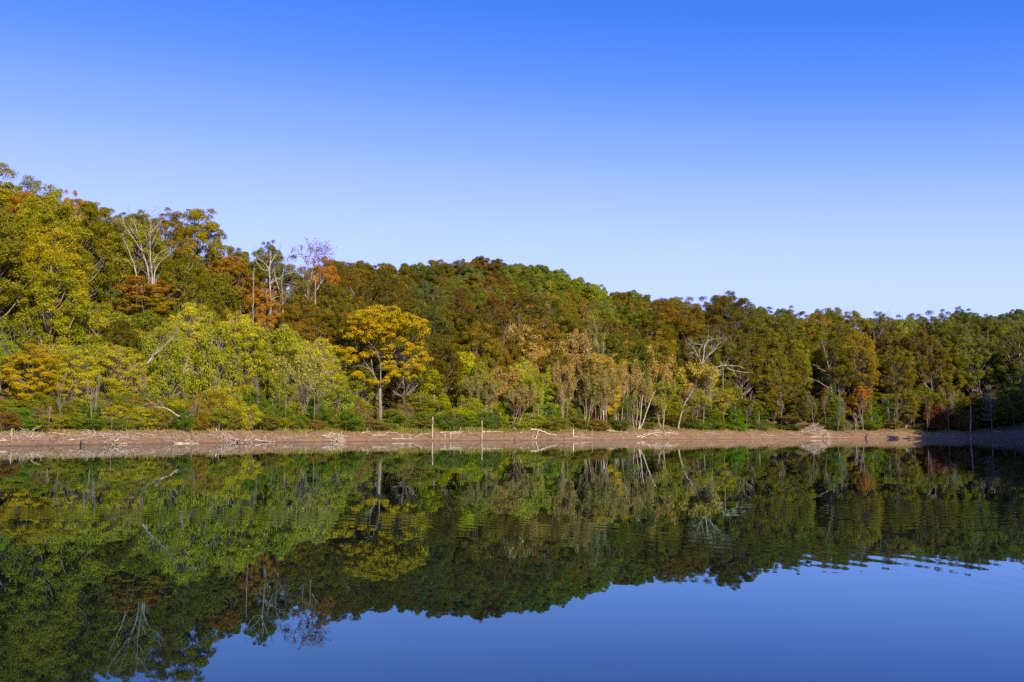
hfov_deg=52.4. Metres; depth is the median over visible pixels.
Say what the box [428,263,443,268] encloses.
hillside tree
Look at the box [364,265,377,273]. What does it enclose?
hillside tree
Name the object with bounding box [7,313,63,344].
tree
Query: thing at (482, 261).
hillside tree
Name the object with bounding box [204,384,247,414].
bush
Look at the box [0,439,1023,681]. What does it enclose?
lake water
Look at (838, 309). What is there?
oak tree
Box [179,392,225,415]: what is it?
shrub
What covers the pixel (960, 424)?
shrub
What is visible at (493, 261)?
hillside tree
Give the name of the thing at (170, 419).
shrub
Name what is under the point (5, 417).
shrub
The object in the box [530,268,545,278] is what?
hillside tree
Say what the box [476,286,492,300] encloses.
hillside tree
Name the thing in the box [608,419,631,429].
shrub
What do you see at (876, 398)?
maple tree
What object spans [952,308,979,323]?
oak tree
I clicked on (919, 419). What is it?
shrub
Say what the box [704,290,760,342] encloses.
oak tree
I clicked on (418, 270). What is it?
hillside tree
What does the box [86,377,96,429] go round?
bare sapling
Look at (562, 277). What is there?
hillside tree
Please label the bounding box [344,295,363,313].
oak tree
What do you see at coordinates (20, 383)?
maple tree
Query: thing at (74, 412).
shrub
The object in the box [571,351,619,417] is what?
twiggy tree
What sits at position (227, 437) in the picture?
brush pile
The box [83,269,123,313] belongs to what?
tree
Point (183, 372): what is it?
bare tree
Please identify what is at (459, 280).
hillside tree
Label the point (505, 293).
hillside tree
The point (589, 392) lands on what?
twiggy tree
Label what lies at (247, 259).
oak tree
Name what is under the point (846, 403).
oak tree
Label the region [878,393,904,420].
shrub
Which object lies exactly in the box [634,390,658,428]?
bare tree
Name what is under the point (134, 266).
bare tree
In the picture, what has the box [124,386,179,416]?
bare tree
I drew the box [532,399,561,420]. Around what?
shrub
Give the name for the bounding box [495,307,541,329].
oak tree
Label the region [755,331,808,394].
oak tree
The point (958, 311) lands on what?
oak tree
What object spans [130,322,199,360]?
tree
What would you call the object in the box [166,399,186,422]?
shrub
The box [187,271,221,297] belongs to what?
tree
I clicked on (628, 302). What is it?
hillside tree
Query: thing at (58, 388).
bare sapling
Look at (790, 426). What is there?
shrub
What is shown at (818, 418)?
shrub
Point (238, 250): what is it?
oak tree
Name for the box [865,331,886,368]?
oak tree
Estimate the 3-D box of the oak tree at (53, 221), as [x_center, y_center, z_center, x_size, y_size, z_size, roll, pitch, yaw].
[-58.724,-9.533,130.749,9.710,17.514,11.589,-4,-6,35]
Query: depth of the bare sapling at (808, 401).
227.31 m
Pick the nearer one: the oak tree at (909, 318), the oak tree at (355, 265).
the oak tree at (355, 265)
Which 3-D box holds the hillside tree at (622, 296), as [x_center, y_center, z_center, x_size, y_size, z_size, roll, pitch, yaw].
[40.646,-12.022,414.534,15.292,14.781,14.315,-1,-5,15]
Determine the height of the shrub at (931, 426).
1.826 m
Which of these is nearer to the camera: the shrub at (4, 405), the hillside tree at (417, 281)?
the shrub at (4, 405)
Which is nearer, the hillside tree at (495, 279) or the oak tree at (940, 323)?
the oak tree at (940, 323)
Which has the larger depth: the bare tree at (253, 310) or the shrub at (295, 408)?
the bare tree at (253, 310)
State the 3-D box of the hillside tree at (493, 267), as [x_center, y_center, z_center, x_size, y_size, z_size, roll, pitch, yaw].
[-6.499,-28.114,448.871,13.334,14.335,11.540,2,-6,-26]
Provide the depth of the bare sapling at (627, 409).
192.57 m
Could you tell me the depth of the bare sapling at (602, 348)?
199.66 m
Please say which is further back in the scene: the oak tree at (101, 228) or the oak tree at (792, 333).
the oak tree at (792, 333)
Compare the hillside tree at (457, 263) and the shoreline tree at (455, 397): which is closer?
the shoreline tree at (455, 397)
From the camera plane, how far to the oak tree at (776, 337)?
253.53 m
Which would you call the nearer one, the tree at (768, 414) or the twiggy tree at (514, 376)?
the twiggy tree at (514, 376)
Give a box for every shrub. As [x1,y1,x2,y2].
[0,399,36,411]
[0,400,25,411]
[0,407,24,430]
[3,407,35,418]
[5,417,39,430]
[7,391,56,412]
[24,419,50,430]
[28,410,47,418]
[35,403,81,416]
[36,395,72,415]
[37,413,77,427]
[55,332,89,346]
[60,400,92,417]
[61,406,88,418]
[63,415,90,428]
[68,393,107,412]
[68,418,105,429]
[70,400,105,424]
[89,391,129,415]
[90,405,130,423]
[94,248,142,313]
[99,418,128,430]
[104,408,138,422]
[113,413,147,429]
[126,398,155,416]
[129,404,168,427]
[140,404,176,429]
[151,393,186,409]
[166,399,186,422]
[167,406,195,431]
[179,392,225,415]
[183,395,211,430]
[203,404,235,428]
[218,407,245,429]
[231,404,264,429]
[232,389,269,417]
[249,411,282,429]
[252,395,291,419]
[265,417,297,426]
[271,399,305,419]
[279,414,309,428]
[289,404,312,422]
[300,395,334,424]
[306,420,328,429]
[323,408,364,428]
[327,409,366,430]
[349,400,375,419]
[353,419,390,430]
[362,419,399,430]
[371,407,407,423]
[387,401,414,422]
[398,419,421,428]
[410,411,439,422]
[411,420,435,427]
[431,422,451,429]
[433,414,471,429]
[446,408,476,425]
[457,410,484,426]
[476,409,506,428]
[486,401,510,424]
[500,417,526,428]
[519,412,547,427]
[531,421,552,427]
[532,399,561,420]
[540,417,572,429]
[554,401,584,423]
[568,417,591,428]
[571,408,590,423]
[574,394,596,419]
[585,419,610,430]
[587,395,623,419]
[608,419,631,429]
[635,422,657,428]
[661,395,687,424]
[668,421,696,427]
[683,400,704,422]
[690,419,707,428]
[773,424,804,429]
[783,394,819,417]
[797,398,818,419]
[802,423,827,428]
[810,400,836,422]
[814,391,848,406]
[819,417,850,429]
[831,407,847,417]
[845,389,868,420]
[852,418,882,429]
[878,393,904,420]
[882,419,904,427]
[903,395,923,424]
[909,423,941,429]
[910,384,934,396]
[922,403,951,430]
[945,398,983,425]
[949,414,978,430]
[971,394,999,422]
[975,418,1001,426]
[992,388,1023,421]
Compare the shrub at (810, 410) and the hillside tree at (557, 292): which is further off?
the hillside tree at (557, 292)
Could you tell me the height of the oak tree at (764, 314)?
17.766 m
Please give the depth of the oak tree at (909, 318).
291.34 m
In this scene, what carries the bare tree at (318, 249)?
on the ground at (1005, 434)
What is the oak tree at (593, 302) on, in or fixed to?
on the ground at (1005, 434)
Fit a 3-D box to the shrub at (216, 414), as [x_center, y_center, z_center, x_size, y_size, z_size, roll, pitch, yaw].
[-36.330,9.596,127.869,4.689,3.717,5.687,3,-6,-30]
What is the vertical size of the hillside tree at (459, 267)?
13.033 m
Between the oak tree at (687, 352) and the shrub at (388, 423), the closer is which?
the shrub at (388, 423)
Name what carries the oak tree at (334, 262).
on the ground at (1005, 434)
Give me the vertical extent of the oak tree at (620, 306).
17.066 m
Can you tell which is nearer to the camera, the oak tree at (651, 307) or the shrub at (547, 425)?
the shrub at (547, 425)
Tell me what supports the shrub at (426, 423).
on the ground at (1005, 434)
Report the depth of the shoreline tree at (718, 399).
217.19 m
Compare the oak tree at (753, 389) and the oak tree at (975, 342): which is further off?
the oak tree at (975, 342)
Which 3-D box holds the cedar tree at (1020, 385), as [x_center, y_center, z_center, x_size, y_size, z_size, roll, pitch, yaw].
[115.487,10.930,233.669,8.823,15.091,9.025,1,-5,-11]
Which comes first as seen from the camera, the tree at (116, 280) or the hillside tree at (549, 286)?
the tree at (116, 280)
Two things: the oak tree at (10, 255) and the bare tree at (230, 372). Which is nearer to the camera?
the oak tree at (10, 255)
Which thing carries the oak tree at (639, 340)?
on the ground at (1005, 434)
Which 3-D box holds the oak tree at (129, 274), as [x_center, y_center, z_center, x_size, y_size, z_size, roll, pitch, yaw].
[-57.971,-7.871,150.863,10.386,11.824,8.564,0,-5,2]
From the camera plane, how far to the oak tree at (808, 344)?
252.79 m
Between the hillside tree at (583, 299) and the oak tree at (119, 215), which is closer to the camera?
the oak tree at (119, 215)
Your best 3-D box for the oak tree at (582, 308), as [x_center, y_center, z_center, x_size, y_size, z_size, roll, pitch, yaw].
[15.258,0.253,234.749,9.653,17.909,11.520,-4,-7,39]
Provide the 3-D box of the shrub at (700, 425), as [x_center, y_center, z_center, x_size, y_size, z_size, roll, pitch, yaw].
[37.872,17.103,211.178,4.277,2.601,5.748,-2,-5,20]
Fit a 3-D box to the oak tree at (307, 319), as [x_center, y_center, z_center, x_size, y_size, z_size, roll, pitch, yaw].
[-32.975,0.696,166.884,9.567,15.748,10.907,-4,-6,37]
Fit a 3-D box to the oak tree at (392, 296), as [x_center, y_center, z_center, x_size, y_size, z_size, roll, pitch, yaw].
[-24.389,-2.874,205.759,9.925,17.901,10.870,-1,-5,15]
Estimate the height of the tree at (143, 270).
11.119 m
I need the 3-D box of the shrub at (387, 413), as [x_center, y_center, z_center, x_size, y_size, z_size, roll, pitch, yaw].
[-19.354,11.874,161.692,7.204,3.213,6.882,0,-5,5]
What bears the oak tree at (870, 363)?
on the ground at (1005, 434)
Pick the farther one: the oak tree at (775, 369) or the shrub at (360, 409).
the oak tree at (775, 369)
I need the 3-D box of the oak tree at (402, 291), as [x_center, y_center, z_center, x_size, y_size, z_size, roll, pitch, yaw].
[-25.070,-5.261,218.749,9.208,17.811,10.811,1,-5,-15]
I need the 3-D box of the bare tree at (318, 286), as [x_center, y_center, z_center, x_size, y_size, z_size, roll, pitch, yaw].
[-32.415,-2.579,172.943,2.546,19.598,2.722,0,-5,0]
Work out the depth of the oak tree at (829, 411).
234.61 m
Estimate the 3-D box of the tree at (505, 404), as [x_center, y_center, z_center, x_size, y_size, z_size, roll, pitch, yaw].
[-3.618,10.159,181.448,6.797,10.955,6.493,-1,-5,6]
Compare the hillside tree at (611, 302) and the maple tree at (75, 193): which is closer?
the maple tree at (75, 193)
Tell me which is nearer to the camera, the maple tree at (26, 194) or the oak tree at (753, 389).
the maple tree at (26, 194)
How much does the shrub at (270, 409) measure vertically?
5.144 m
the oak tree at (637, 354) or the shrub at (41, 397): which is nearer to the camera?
the shrub at (41, 397)
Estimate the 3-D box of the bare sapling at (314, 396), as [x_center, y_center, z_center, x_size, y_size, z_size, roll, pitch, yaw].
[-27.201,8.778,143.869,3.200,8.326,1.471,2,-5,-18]
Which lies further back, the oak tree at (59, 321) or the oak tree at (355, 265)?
the oak tree at (355, 265)
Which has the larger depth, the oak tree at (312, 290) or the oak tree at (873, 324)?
the oak tree at (873, 324)
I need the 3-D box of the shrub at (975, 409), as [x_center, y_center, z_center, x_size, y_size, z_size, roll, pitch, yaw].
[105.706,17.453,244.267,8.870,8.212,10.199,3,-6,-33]
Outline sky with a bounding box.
[0,0,1023,328]
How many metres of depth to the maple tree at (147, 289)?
146.26 m
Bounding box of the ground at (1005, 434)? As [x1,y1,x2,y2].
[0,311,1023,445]
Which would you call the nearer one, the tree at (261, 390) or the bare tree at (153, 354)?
the bare tree at (153, 354)
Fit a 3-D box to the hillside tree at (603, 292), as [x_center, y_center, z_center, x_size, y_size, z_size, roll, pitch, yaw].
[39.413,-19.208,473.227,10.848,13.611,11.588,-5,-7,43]
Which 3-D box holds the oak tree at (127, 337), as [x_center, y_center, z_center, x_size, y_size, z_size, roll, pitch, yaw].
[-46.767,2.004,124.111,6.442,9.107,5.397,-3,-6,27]
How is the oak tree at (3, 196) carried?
on the ground at (1005, 434)
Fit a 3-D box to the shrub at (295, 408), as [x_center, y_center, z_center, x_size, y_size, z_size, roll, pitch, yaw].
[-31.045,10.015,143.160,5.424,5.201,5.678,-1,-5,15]
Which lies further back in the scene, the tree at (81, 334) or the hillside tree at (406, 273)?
the hillside tree at (406, 273)
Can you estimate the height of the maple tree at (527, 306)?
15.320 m
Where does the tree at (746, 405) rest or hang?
on the ground at (1005, 434)
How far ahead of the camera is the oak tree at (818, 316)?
276.14 m
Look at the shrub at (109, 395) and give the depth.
114.33 m
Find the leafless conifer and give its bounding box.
[979,384,1000,429]
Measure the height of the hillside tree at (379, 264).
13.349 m
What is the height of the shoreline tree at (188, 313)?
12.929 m
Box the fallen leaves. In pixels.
[0,427,1019,443]
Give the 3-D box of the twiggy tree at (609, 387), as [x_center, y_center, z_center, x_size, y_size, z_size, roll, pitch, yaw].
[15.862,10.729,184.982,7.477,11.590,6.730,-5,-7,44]
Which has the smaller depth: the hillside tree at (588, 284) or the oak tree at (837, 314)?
the oak tree at (837, 314)
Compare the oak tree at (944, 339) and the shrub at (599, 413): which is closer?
the shrub at (599, 413)
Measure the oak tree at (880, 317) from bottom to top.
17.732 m
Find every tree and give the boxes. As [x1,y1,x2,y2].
[0,162,23,226]
[0,175,55,224]
[0,205,37,318]
[0,249,47,316]
[0,314,51,358]
[0,335,22,384]
[0,343,67,399]
[1,191,43,239]
[2,226,90,324]
[3,251,94,347]
[6,196,96,293]
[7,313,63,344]
[15,184,92,256]
[21,357,76,397]
[29,340,70,356]
[29,344,100,402]
[36,199,123,299]
[44,319,103,359]
[55,310,123,345]
[58,350,97,377]
[64,190,87,243]
[66,337,117,393]
[72,198,113,246]
[82,303,102,323]
[83,261,134,313]
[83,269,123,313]
[86,329,149,384]
[87,208,149,261]
[89,298,117,331]
[89,344,145,397]
[94,212,156,235]
[94,218,173,292]
[94,310,146,334]
[95,320,145,361]
[103,275,181,318]
[109,349,151,396]
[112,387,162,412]
[113,333,167,385]
[114,272,162,314]
[115,209,155,254]
[116,205,181,307]
[121,235,150,312]
[121,306,170,340]
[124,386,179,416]
[127,313,172,338]
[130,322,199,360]
[131,254,166,286]
[134,291,208,319]
[135,327,180,367]
[136,323,189,401]
[142,334,163,389]
[147,207,194,264]
[149,321,193,393]
[150,397,167,409]
[155,253,211,317]
[156,257,194,287]
[162,301,215,381]
[164,208,230,278]
[174,256,205,290]
[176,303,219,328]
[177,300,216,385]
[177,354,196,395]
[184,320,242,395]
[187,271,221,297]
[192,271,242,313]
[195,291,226,316]
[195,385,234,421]
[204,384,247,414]
[206,246,248,262]
[207,255,252,315]
[210,270,245,313]
[212,307,237,325]
[212,309,250,338]
[212,312,271,393]
[214,314,254,329]
[218,350,243,391]
[225,253,261,293]
[225,298,261,321]
[226,322,271,396]
[233,358,287,398]
[238,272,259,318]
[239,252,314,329]
[244,282,283,339]
[245,350,272,393]
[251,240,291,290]
[251,244,309,323]
[251,261,256,327]
[258,328,275,338]
[261,326,305,398]
[262,369,303,416]
[265,324,307,372]
[270,246,297,323]
[270,347,331,410]
[274,346,300,399]
[275,297,339,354]
[283,238,336,316]
[289,329,306,354]
[290,266,317,300]
[296,337,340,400]
[298,308,343,343]
[299,281,351,340]
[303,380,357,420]
[308,281,327,304]
[311,256,340,303]
[311,267,324,325]
[311,301,380,377]
[314,350,350,403]
[315,259,346,279]
[320,261,372,291]
[327,268,384,304]
[327,304,433,419]
[330,354,376,400]
[333,280,387,309]
[335,262,363,295]
[339,363,385,408]
[341,302,395,384]
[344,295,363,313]
[352,260,375,272]
[352,298,402,352]
[363,405,384,422]
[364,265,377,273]
[365,368,407,406]
[367,281,411,312]
[369,269,397,291]
[370,324,431,403]
[372,398,391,404]
[377,263,395,269]
[377,274,412,309]
[378,265,388,271]
[381,265,398,273]
[381,382,415,400]
[387,274,414,289]
[396,298,457,349]
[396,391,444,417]
[397,269,418,282]
[398,263,413,271]
[398,276,422,306]
[404,281,432,298]
[404,334,462,398]
[405,292,444,318]
[408,265,427,279]
[409,262,424,269]
[409,303,456,350]
[414,277,433,292]
[414,281,447,310]
[416,369,451,413]
[417,337,467,409]
[418,266,442,279]
[421,274,440,286]
[425,265,448,277]
[425,299,465,349]
[427,259,446,265]
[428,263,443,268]
[433,285,456,311]
[437,263,454,276]
[437,278,457,294]
[438,276,448,283]
[443,284,470,308]
[443,372,463,403]
[446,307,476,350]
[448,288,471,311]
[448,351,476,409]
[449,265,463,277]
[449,275,464,282]
[449,305,488,343]
[450,258,464,270]
[451,302,482,314]
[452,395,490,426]
[453,265,483,281]
[453,278,464,286]
[453,312,505,365]
[454,321,506,377]
[455,361,500,409]
[461,374,502,409]
[462,301,485,321]
[463,260,482,270]
[464,274,481,291]
[465,283,505,313]
[471,282,481,294]
[474,256,489,269]
[475,292,502,313]
[476,281,499,293]
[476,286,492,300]
[478,266,493,277]
[479,365,522,404]
[479,374,498,411]
[481,306,502,324]
[483,276,511,295]
[483,310,520,360]
[484,288,523,322]
[487,260,507,274]
[488,320,540,356]
[490,258,505,265]
[490,273,509,283]
[492,367,508,408]
[494,288,512,311]
[495,264,516,280]
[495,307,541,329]
[497,383,539,427]
[497,407,512,423]
[499,350,520,408]
[501,287,535,316]
[502,281,525,294]
[502,330,540,363]
[507,266,520,280]
[507,361,544,412]
[508,277,532,294]
[511,357,533,371]
[515,263,524,270]
[515,316,555,345]
[516,266,540,284]
[517,403,546,417]
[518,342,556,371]
[519,275,539,291]
[520,296,563,332]
[523,366,551,413]
[525,305,540,317]
[528,288,557,299]
[529,315,567,359]
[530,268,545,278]
[532,376,573,417]
[533,280,555,293]
[534,294,551,304]
[534,349,574,403]
[535,264,550,276]
[535,295,564,319]
[537,329,599,359]
[540,274,561,288]
[546,273,564,281]
[548,293,572,310]
[550,360,577,417]
[551,268,564,275]
[551,289,563,298]
[551,313,592,332]
[553,301,577,320]
[555,309,605,342]
[556,284,570,293]
[560,346,596,401]
[562,283,579,294]
[562,303,594,331]
[564,278,581,289]
[564,291,587,305]
[567,296,581,309]
[567,304,598,322]
[567,366,579,407]
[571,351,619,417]
[574,368,584,408]
[576,276,584,283]
[576,286,601,301]
[576,332,618,362]
[576,370,602,429]
[577,369,619,419]
[578,300,616,329]
[581,282,598,297]
[584,302,600,352]
[584,309,627,335]
[586,318,636,361]
[587,350,629,415]
[589,341,630,366]
[591,284,607,297]
[596,301,617,325]
[598,300,618,308]
[599,389,636,420]
[601,332,653,402]
[602,363,644,419]
[603,295,617,307]
[606,292,627,305]
[606,300,629,321]
[614,297,648,335]
[624,299,635,312]
[624,339,646,374]
[625,371,644,420]
[626,291,644,302]
[626,326,647,345]
[628,359,653,424]
[631,310,678,364]
[632,298,692,340]
[632,339,652,351]
[632,345,675,419]
[632,381,672,421]
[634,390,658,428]
[639,294,651,303]
[641,342,679,383]
[642,331,678,368]
[642,379,679,428]
[642,397,688,423]
[644,310,681,341]
[646,299,674,314]
[652,375,682,410]
[659,338,690,362]
[659,358,720,424]
[668,382,698,405]
[670,296,703,313]
[671,300,690,311]
[672,302,706,337]
[673,347,711,374]
[674,316,714,362]
[674,346,705,383]
[678,384,703,427]
[680,378,714,415]
[682,324,725,414]
[684,388,711,422]
[685,304,710,325]
[690,335,740,390]
[691,320,711,336]
[691,399,730,429]
[695,295,735,329]
[700,319,743,367]
[700,386,735,417]
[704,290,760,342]
[704,380,720,420]
[705,397,738,417]
[715,356,747,401]
[716,333,766,397]
[717,291,756,327]
[718,384,745,399]
[723,402,748,430]
[724,397,761,426]
[728,341,777,397]
[730,317,777,355]
[731,398,757,413]
[741,308,773,329]
[744,406,773,429]
[749,306,770,325]
[750,348,794,419]
[750,388,789,419]
[754,318,783,351]
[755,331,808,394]
[756,306,776,326]
[759,404,778,418]
[768,317,805,353]
[769,308,784,317]
[774,389,816,424]
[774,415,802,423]
[778,305,806,320]
[778,310,800,326]
[785,340,815,394]
[791,318,828,350]
[795,318,831,390]
[799,340,825,394]
[804,308,837,328]
[808,341,835,391]
[810,399,844,424]
[811,309,844,325]
[812,338,855,396]
[815,338,852,397]
[816,386,836,401]
[821,331,846,351]
[822,308,852,327]
[822,323,852,345]
[823,384,844,424]
[824,307,845,319]
[829,323,852,337]
[832,335,881,396]
[838,397,857,416]
[839,310,872,337]
[840,342,878,396]
[846,328,874,367]
[851,386,872,418]
[853,387,891,404]
[858,339,881,368]
[859,393,884,428]
[860,316,895,337]
[863,311,889,333]
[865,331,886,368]
[870,403,887,418]
[873,312,891,385]
[873,319,912,368]
[875,336,913,376]
[875,350,916,395]
[876,397,901,427]
[877,348,917,392]
[879,314,919,346]
[888,389,921,427]
[895,326,941,391]
[903,313,932,328]
[905,316,932,342]
[911,339,956,394]
[917,390,960,421]
[917,395,953,424]
[919,309,959,337]
[919,327,957,349]
[924,345,972,399]
[925,319,956,342]
[928,320,982,350]
[945,348,970,384]
[946,321,974,342]
[949,398,983,419]
[951,306,966,321]
[951,337,1007,398]
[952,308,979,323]
[956,334,999,388]
[956,392,996,420]
[959,381,984,396]
[962,312,981,330]
[967,333,1000,381]
[968,314,999,336]
[968,315,1005,341]
[986,315,1007,329]
[986,374,1018,425]
[986,389,1005,398]
[988,340,1023,384]
[993,335,1023,385]
[993,382,1004,397]
[994,325,1019,360]
[995,315,1023,337]
[997,312,1007,321]
[997,379,1022,395]
[1000,321,1023,361]
[1002,357,1023,418]
[1007,309,1020,315]
[1014,309,1023,315]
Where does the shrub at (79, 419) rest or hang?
on the ground at (1005, 434)
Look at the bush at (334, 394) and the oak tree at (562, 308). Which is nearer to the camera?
the bush at (334, 394)
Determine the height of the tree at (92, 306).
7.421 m
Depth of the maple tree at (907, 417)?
238.98 m
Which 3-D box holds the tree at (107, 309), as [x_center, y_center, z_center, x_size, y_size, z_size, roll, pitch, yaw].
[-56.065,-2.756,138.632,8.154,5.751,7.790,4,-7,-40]
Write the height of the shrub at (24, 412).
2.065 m
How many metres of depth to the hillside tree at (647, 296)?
476.61 m
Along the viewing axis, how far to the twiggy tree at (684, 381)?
214.17 m
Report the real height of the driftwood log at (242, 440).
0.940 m
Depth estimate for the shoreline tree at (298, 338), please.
158.16 m
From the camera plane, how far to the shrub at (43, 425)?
98.62 m
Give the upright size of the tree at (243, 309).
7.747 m
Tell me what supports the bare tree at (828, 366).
on the ground at (1005, 434)
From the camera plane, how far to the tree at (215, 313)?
151.60 m
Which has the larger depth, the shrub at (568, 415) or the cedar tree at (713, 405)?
the cedar tree at (713, 405)
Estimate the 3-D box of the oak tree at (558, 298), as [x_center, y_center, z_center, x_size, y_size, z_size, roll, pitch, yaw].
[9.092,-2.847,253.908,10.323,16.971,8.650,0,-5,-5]
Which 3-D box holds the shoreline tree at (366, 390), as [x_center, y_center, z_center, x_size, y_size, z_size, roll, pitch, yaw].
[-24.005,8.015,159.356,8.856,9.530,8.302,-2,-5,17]
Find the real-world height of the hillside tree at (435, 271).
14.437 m
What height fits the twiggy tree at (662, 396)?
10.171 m
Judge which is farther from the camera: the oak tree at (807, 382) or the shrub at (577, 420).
the oak tree at (807, 382)
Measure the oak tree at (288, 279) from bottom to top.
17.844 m
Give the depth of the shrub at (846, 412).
239.30 m
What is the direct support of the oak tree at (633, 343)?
on the ground at (1005, 434)
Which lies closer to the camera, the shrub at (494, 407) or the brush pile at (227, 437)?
the brush pile at (227, 437)
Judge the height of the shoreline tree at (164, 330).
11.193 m
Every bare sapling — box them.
[56,371,65,430]
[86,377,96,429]
[94,368,100,418]
[98,394,108,418]
[255,373,258,406]
[282,370,288,417]
[295,381,305,429]
[305,374,326,424]
[592,316,605,353]
[624,394,630,421]
[700,369,708,429]
[744,389,754,428]
[777,395,783,425]
[805,396,817,430]
[822,395,827,428]
[836,404,841,431]
[838,387,845,432]
[851,412,859,434]
[858,401,866,431]
[885,405,900,429]
[923,395,931,432]
[940,399,956,432]
[948,389,956,418]
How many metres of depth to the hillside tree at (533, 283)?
415.13 m
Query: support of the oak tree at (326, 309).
on the ground at (1005, 434)
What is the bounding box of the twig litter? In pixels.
[0,427,1023,445]
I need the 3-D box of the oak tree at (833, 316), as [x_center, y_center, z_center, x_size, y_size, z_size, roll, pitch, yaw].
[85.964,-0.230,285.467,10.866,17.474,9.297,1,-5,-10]
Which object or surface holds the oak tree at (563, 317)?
on the ground at (1005, 434)
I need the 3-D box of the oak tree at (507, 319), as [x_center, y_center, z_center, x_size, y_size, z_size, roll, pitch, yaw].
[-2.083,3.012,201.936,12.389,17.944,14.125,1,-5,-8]
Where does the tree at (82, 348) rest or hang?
on the ground at (1005, 434)
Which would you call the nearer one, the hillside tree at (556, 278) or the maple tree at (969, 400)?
the maple tree at (969, 400)
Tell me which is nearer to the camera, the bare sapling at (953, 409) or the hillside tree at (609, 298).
the bare sapling at (953, 409)
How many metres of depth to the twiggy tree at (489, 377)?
173.31 m
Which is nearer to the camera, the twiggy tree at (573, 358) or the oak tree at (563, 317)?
the twiggy tree at (573, 358)
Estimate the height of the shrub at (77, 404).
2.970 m
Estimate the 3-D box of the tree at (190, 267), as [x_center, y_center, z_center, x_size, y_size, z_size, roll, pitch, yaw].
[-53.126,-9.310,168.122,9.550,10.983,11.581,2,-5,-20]
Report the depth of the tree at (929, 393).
246.88 m
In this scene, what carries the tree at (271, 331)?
on the ground at (1005, 434)
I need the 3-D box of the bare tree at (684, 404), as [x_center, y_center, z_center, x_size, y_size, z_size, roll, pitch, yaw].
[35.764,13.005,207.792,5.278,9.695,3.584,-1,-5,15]
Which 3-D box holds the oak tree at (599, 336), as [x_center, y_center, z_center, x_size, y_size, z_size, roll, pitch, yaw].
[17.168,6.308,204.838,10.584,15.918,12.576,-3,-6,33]
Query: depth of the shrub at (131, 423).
111.54 m
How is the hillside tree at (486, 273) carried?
on the ground at (1005, 434)
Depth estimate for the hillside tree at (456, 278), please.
417.38 m
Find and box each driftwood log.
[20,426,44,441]
[174,436,198,443]
[231,434,252,442]
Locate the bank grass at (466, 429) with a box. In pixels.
[0,421,1023,434]
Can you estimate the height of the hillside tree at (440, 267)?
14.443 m
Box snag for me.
[969,404,971,438]
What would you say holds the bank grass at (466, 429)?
on the ground at (1005, 434)
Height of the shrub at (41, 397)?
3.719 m
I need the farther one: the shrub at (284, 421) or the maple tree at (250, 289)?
the maple tree at (250, 289)
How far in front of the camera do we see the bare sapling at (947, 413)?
235.91 m
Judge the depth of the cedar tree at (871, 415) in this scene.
236.57 m
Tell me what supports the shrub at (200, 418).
on the ground at (1005, 434)
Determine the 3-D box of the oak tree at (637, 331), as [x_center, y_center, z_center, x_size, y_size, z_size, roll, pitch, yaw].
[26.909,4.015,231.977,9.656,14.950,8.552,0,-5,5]
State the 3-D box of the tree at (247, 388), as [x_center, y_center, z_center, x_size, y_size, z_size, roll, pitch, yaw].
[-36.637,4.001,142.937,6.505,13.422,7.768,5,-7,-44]
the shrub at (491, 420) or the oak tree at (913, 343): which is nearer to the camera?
the shrub at (491, 420)
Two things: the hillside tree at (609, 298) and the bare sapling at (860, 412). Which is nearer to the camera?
the bare sapling at (860, 412)
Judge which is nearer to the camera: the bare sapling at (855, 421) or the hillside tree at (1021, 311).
the bare sapling at (855, 421)
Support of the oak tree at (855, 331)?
on the ground at (1005, 434)
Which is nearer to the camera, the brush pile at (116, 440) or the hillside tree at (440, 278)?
the brush pile at (116, 440)
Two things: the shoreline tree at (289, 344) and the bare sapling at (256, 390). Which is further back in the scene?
the shoreline tree at (289, 344)
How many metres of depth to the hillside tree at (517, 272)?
441.69 m
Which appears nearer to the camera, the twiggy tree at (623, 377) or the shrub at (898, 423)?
the twiggy tree at (623, 377)
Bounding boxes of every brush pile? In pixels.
[98,432,127,444]
[212,429,247,442]
[321,432,345,441]
[650,430,668,436]
[799,423,833,438]
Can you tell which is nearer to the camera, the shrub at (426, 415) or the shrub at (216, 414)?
the shrub at (216, 414)
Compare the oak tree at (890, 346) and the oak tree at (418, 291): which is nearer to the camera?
the oak tree at (418, 291)
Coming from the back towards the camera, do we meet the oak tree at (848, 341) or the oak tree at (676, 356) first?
the oak tree at (848, 341)
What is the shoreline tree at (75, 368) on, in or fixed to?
on the ground at (1005, 434)
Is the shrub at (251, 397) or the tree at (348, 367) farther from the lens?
the tree at (348, 367)
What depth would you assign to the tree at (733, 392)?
229.15 m
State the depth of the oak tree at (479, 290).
246.86 m
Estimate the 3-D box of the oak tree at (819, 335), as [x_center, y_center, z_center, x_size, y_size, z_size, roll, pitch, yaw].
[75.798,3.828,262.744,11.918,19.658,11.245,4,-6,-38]
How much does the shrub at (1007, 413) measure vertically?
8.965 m
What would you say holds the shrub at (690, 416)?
on the ground at (1005, 434)
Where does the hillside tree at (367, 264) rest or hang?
on the ground at (1005, 434)
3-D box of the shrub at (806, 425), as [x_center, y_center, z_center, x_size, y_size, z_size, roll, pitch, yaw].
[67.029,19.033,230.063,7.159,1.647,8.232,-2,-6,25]
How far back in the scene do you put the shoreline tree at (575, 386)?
193.67 m
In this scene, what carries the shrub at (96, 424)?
on the ground at (1005, 434)
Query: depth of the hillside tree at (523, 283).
406.24 m
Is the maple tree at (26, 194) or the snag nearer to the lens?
the maple tree at (26, 194)

